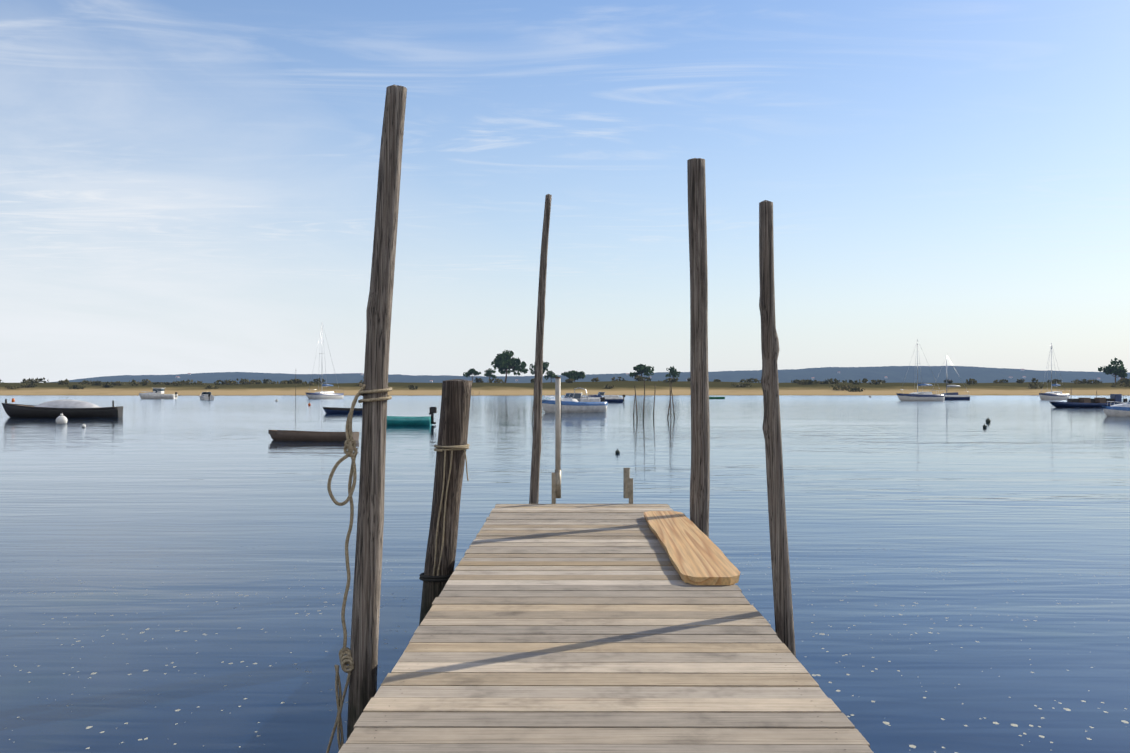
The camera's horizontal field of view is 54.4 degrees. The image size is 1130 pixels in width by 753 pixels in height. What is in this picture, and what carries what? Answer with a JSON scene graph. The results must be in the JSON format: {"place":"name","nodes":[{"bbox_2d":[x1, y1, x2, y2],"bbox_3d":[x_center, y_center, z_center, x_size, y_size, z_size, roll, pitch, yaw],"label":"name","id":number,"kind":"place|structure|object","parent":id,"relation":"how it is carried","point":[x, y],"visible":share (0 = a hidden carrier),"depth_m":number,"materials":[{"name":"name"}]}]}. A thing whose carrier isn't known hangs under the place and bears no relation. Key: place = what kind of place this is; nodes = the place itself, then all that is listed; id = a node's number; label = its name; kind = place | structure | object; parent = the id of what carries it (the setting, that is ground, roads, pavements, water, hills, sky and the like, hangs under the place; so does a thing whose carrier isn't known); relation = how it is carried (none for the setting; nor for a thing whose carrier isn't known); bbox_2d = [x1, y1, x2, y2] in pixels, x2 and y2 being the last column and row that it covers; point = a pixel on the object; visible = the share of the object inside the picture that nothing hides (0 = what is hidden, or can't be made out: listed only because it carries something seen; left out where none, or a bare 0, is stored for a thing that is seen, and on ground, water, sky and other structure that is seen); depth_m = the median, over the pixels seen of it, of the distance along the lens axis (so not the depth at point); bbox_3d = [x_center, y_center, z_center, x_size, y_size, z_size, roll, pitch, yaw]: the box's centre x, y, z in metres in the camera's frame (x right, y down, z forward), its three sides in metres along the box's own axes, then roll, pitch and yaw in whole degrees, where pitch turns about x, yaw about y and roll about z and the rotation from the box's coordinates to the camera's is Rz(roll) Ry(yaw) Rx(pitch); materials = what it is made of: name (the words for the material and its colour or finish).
{"place":"outdoors","nodes":[
{"label":"outdoors","id":0,"kind":"place"},
{"bbox_2d":[0,395,1129,752],"bbox_3d":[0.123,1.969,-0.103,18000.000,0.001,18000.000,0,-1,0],"label":"water","id":1,"kind":"structure","parent":0,"point":[172,575],"depth_m":13.39,"materials":[{"name":"blue liquid"}]},
{"bbox_2d":[2,398,122,417],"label":"rowboat","id":2,"kind":"object","parent":1,"relation":"on","point":[68,408],"visible":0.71,"depth_m":72.74,"materials":[{"name":"black wood"}]},
{"bbox_2d":[139,388,177,398],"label":"white cabin boat","id":3,"kind":"object","parent":1,"relation":"on","point":[157,393],"visible":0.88,"depth_m":194.95,"materials":[{"name":"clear plastic"}]},
{"bbox_2d":[199,392,213,399],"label":"motorboat","id":4,"kind":"object","parent":1,"relation":"on","point":[205,396],"visible":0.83,"depth_m":177.92,"materials":[{"name":"grey plastic"}]},
{"bbox_2d":[268,430,358,440],"bbox_3d":[-9.519,2.275,41.243,3.399,0.540,1.250,0,-1,8],"label":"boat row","id":5,"kind":"object","parent":1,"relation":"on","point":[285,435],"visible":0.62,"depth_m":40.73,"materials":[{"name":"brown wood"}]},
{"bbox_2d":[305,323,343,398],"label":"sailboat","id":6,"kind":"object","parent":1,"relation":"on","point":[325,395],"visible":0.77,"depth_m":194.84,"materials":[{"name":"white plastic"}]},
{"bbox_2d":[323,407,362,413],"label":"boat","id":7,"kind":"object","parent":1,"relation":"on","point":[340,410],"visible":0.44,"depth_m":84.19,"materials":[{"name":"blue wood"}]},
{"bbox_2d":[347,85,406,739],"bbox_3d":[-0.944,1.006,5.310,0.352,4.839,0.165,0,-1,0],"label":"tall pole","id":8,"kind":"object","parent":1,"relation":"in","point":[366,610],"visible":0.96,"depth_m":5.28,"materials":[{"name":"brown wood"}]},
{"bbox_2d":[326,383,469,752],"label":"mooring ropes","id":9,"kind":"object","parent":8,"relation":"attached to","point":[346,661],"visible":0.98,"depth_m":5.26,"materials":[{"name":"beige fabric"}]},
{"bbox_2d":[387,407,436,424],"bbox_3d":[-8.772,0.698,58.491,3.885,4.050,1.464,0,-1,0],"label":"motorboat","id":10,"kind":"object","parent":1,"relation":"on","point":[402,420],"visible":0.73,"depth_m":57.84,"materials":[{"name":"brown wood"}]},
{"bbox_2d":[419,379,471,625],"bbox_3d":[-0.987,1.737,8.308,0.569,3.438,0.240,0,-1,0],"label":"short pole","id":11,"kind":"object","parent":1,"relation":"in","point":[454,413],"visible":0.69,"depth_m":8.22,"materials":[{"name":"brown wood"}]},
{"bbox_2d":[419,572,451,581],"bbox_3d":[-0.958,1.508,8.306,0.283,0.058,0.285,0,-1,0],"label":"post band","id":12,"kind":"object","parent":11,"relation":"attached to","point":[422,577],"visible":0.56,"depth_m":8.18,"materials":[{"name":"grey"}]},
{"bbox_2d":[295,378,674,421],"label":"thin stakes","id":13,"kind":"object","parent":1,"relation":"in","point":[634,403],"visible":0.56,"depth_m":68.59,"materials":[{"name":"brown wood"}]},
{"bbox_2d":[56,395,990,453],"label":"buoys","id":14,"kind":"object","parent":1,"relation":"on","point":[61,419],"visible":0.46,"depth_m":59.98},
{"bbox_2d":[529,194,551,503],"bbox_3d":[-0.310,0.753,11.908,0.335,5.480,0.125,0,-1,0],"label":"pole","id":15,"kind":"object","parent":1,"relation":"in","point":[535,461],"visible":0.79,"depth_m":11.89,"materials":[{"name":"brown wood"}]},
{"bbox_2d":[542,388,607,412],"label":"motorboat","id":16,"kind":"object","parent":1,"relation":"on","point":[574,402],"visible":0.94,"depth_m":87.43,"materials":[{"name":"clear plastic"}]},
{"bbox_2d":[581,392,624,401],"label":"motorboat","id":17,"kind":"object","parent":1,"relation":"on","point":[612,398],"visible":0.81,"depth_m":147.75,"materials":[{"name":"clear plastic"}]},
{"bbox_2d":[687,158,709,537],"bbox_3d":[1.246,0.721,10.226,0.205,5.510,0.194,0,-1,0],"label":"pole","id":18,"kind":"object","parent":1,"relation":"in","point":[700,442],"visible":0.71,"depth_m":10.17,"materials":[{"name":"brown wood"}]},
{"bbox_2d":[709,397,724,398],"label":"boat","id":19,"kind":"object","parent":1,"relation":"on","point":[716,397],"visible":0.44,"depth_m":194.68,"materials":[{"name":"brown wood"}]},
{"bbox_2d":[759,200,795,656],"bbox_3d":[1.215,1.228,6.059,0.284,4.409,0.112,0,-1,0],"label":"pole","id":20,"kind":"object","parent":1,"relation":"in","point":[782,593],"visible":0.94,"depth_m":6.03,"materials":[{"name":"brown wood"}]},
{"bbox_2d":[896,339,944,400],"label":"sailboat","id":21,"kind":"object","parent":1,"relation":"on","point":[922,396],"visible":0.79,"depth_m":164.61,"materials":[{"name":"white plastic"}]},
{"bbox_2d":[932,355,969,399],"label":"sailboat","id":22,"kind":"object","parent":1,"relation":"on","point":[952,396],"visible":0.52,"depth_m":178.23,"materials":[{"name":"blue plastic"}]},
{"bbox_2d":[1039,343,1069,399],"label":"sailboat","id":23,"kind":"object","parent":1,"relation":"on","point":[1056,395],"visible":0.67,"depth_m":178.15,"materials":[{"name":"white plastic"}]},
{"bbox_2d":[1049,390,1126,407],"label":"oyster barge","id":24,"kind":"object","parent":1,"relation":"on","point":[1096,402],"visible":0.85,"depth_m":109.66,"materials":[{"name":"blue metal"}]},
{"bbox_2d":[1102,399,1129,416],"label":"white boat","id":25,"kind":"object","parent":1,"relation":"on","point":[1119,410],"visible":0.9,"depth_m":75.20,"materials":[{"name":"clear plastic"}]},
{"bbox_3d":[0.147,2.261,4.744,1.700,1.916,13.660,0,-1,0],"label":"pier","id":26,"kind":"object","parent":1,"relation":"in","visible":0},
{"bbox_2d":[338,504,873,752],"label":"pier deck","id":27,"kind":"structure","parent":26,"relation":"on","point":[577,628],"depth_m":4.89,"materials":[{"name":"brown wood"}]},
{"bbox_2d":[552,377,632,503],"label":"posts","id":28,"kind":"object","parent":27,"relation":"attached to","point":[627,485],"visible":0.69,"depth_m":11.65,"materials":[{"name":"grey"}]},
{"bbox_2d":[375,517,845,749],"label":"pier nails","id":29,"kind":"object","parent":27,"relation":"in","point":[726,594],"visible":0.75,"depth_m":4.83,"materials":[{"name":"grey metal"}]},
{"bbox_2d":[644,511,739,584],"bbox_3d":[0.922,1.282,8.601,0.406,0.050,3.640,0,-1,0],"label":"wooden board","id":30,"kind":"object","parent":27,"relation":"on","point":[696,555],"visible":0.98,"depth_m":7.84,"materials":[{"name":"beige wood"}]},
{"bbox_2d":[0,381,1129,395],"bbox_3d":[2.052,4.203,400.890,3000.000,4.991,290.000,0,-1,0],"label":"sandy shore","id":31,"kind":"structure","parent":0,"point":[523,389],"depth_m":310.54,"materials":[{"name":"beige sand"}]},
{"bbox_2d":[463,368,480,382],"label":"pine tree","id":32,"kind":"object","parent":31,"relation":"on","point":[471,372],"visible":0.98,"depth_m":377.39,"materials":[{"name":"green plant"}]},
{"bbox_2d":[484,368,496,380],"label":"pine tree","id":33,"kind":"object","parent":31,"relation":"on","point":[488,372],"visible":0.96,"depth_m":397.76,"materials":[{"name":"green plant"}]},
{"bbox_2d":[491,350,528,382],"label":"pine tree","id":34,"kind":"object","parent":31,"relation":"on","point":[504,361],"visible":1,"depth_m":361.29,"materials":[{"name":"green plant"}]},
{"bbox_2d":[529,362,548,374],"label":"pine tree","id":35,"kind":"object","parent":31,"relation":"on","point":[545,366],"visible":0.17,"depth_m":387.70,"materials":[{"name":"green plant"}]},
{"bbox_2d":[544,370,557,381],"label":"pine tree","id":36,"kind":"object","parent":31,"relation":"on","point":[551,374],"visible":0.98,"depth_m":397.18,"materials":[{"name":"green plant"}]},
{"bbox_2d":[0,375,1129,391],"bbox_3d":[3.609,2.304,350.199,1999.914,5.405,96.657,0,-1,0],"label":"scrub bushes","id":37,"kind":"object","parent":31,"relation":"on","point":[1123,381],"visible":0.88,"depth_m":344.02,"materials":[{"name":"green plant"}]},
{"bbox_2d":[561,370,584,381],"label":"pine tree","id":38,"kind":"object","parent":31,"relation":"on","point":[574,375],"visible":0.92,"depth_m":371.48,"materials":[{"name":"green plant"}]},
{"bbox_2d":[629,364,653,376],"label":"pine tree","id":39,"kind":"object","parent":31,"relation":"on","point":[641,369],"visible":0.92,"depth_m":366.97,"materials":[{"name":"green plant"}]},
{"bbox_2d":[665,366,680,377],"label":"pine tree","id":40,"kind":"object","parent":31,"relation":"on","point":[673,372],"visible":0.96,"depth_m":376.91,"materials":[{"name":"green plant"}]},
{"bbox_2d":[1097,358,1127,382],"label":"pine tree","id":41,"kind":"object","parent":31,"relation":"on","point":[1118,369],"visible":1,"depth_m":365.90,"materials":[{"name":"green plant"}]},
{"bbox_2d":[0,0,1129,382],"label":"sky","id":42,"kind":"structure","parent":0,"point":[187,186],"materials":[{"name":"blue"}]},
{"bbox_2d":[46,366,1129,383],"bbox_3d":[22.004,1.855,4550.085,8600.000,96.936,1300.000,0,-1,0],"label":"hills","id":43,"kind":"structure","parent":0,"point":[899,374],"depth_m":4221.09,"materials":[{"name":"green plant"}]},
{"bbox_2d":[176,369,1120,381],"bbox_3d":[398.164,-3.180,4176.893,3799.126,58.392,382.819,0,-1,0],"label":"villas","id":44,"kind":"object","parent":43,"relation":"on","point":[686,379],"visible":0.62,"depth_m":4084.73,"materials":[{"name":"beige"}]}
]}

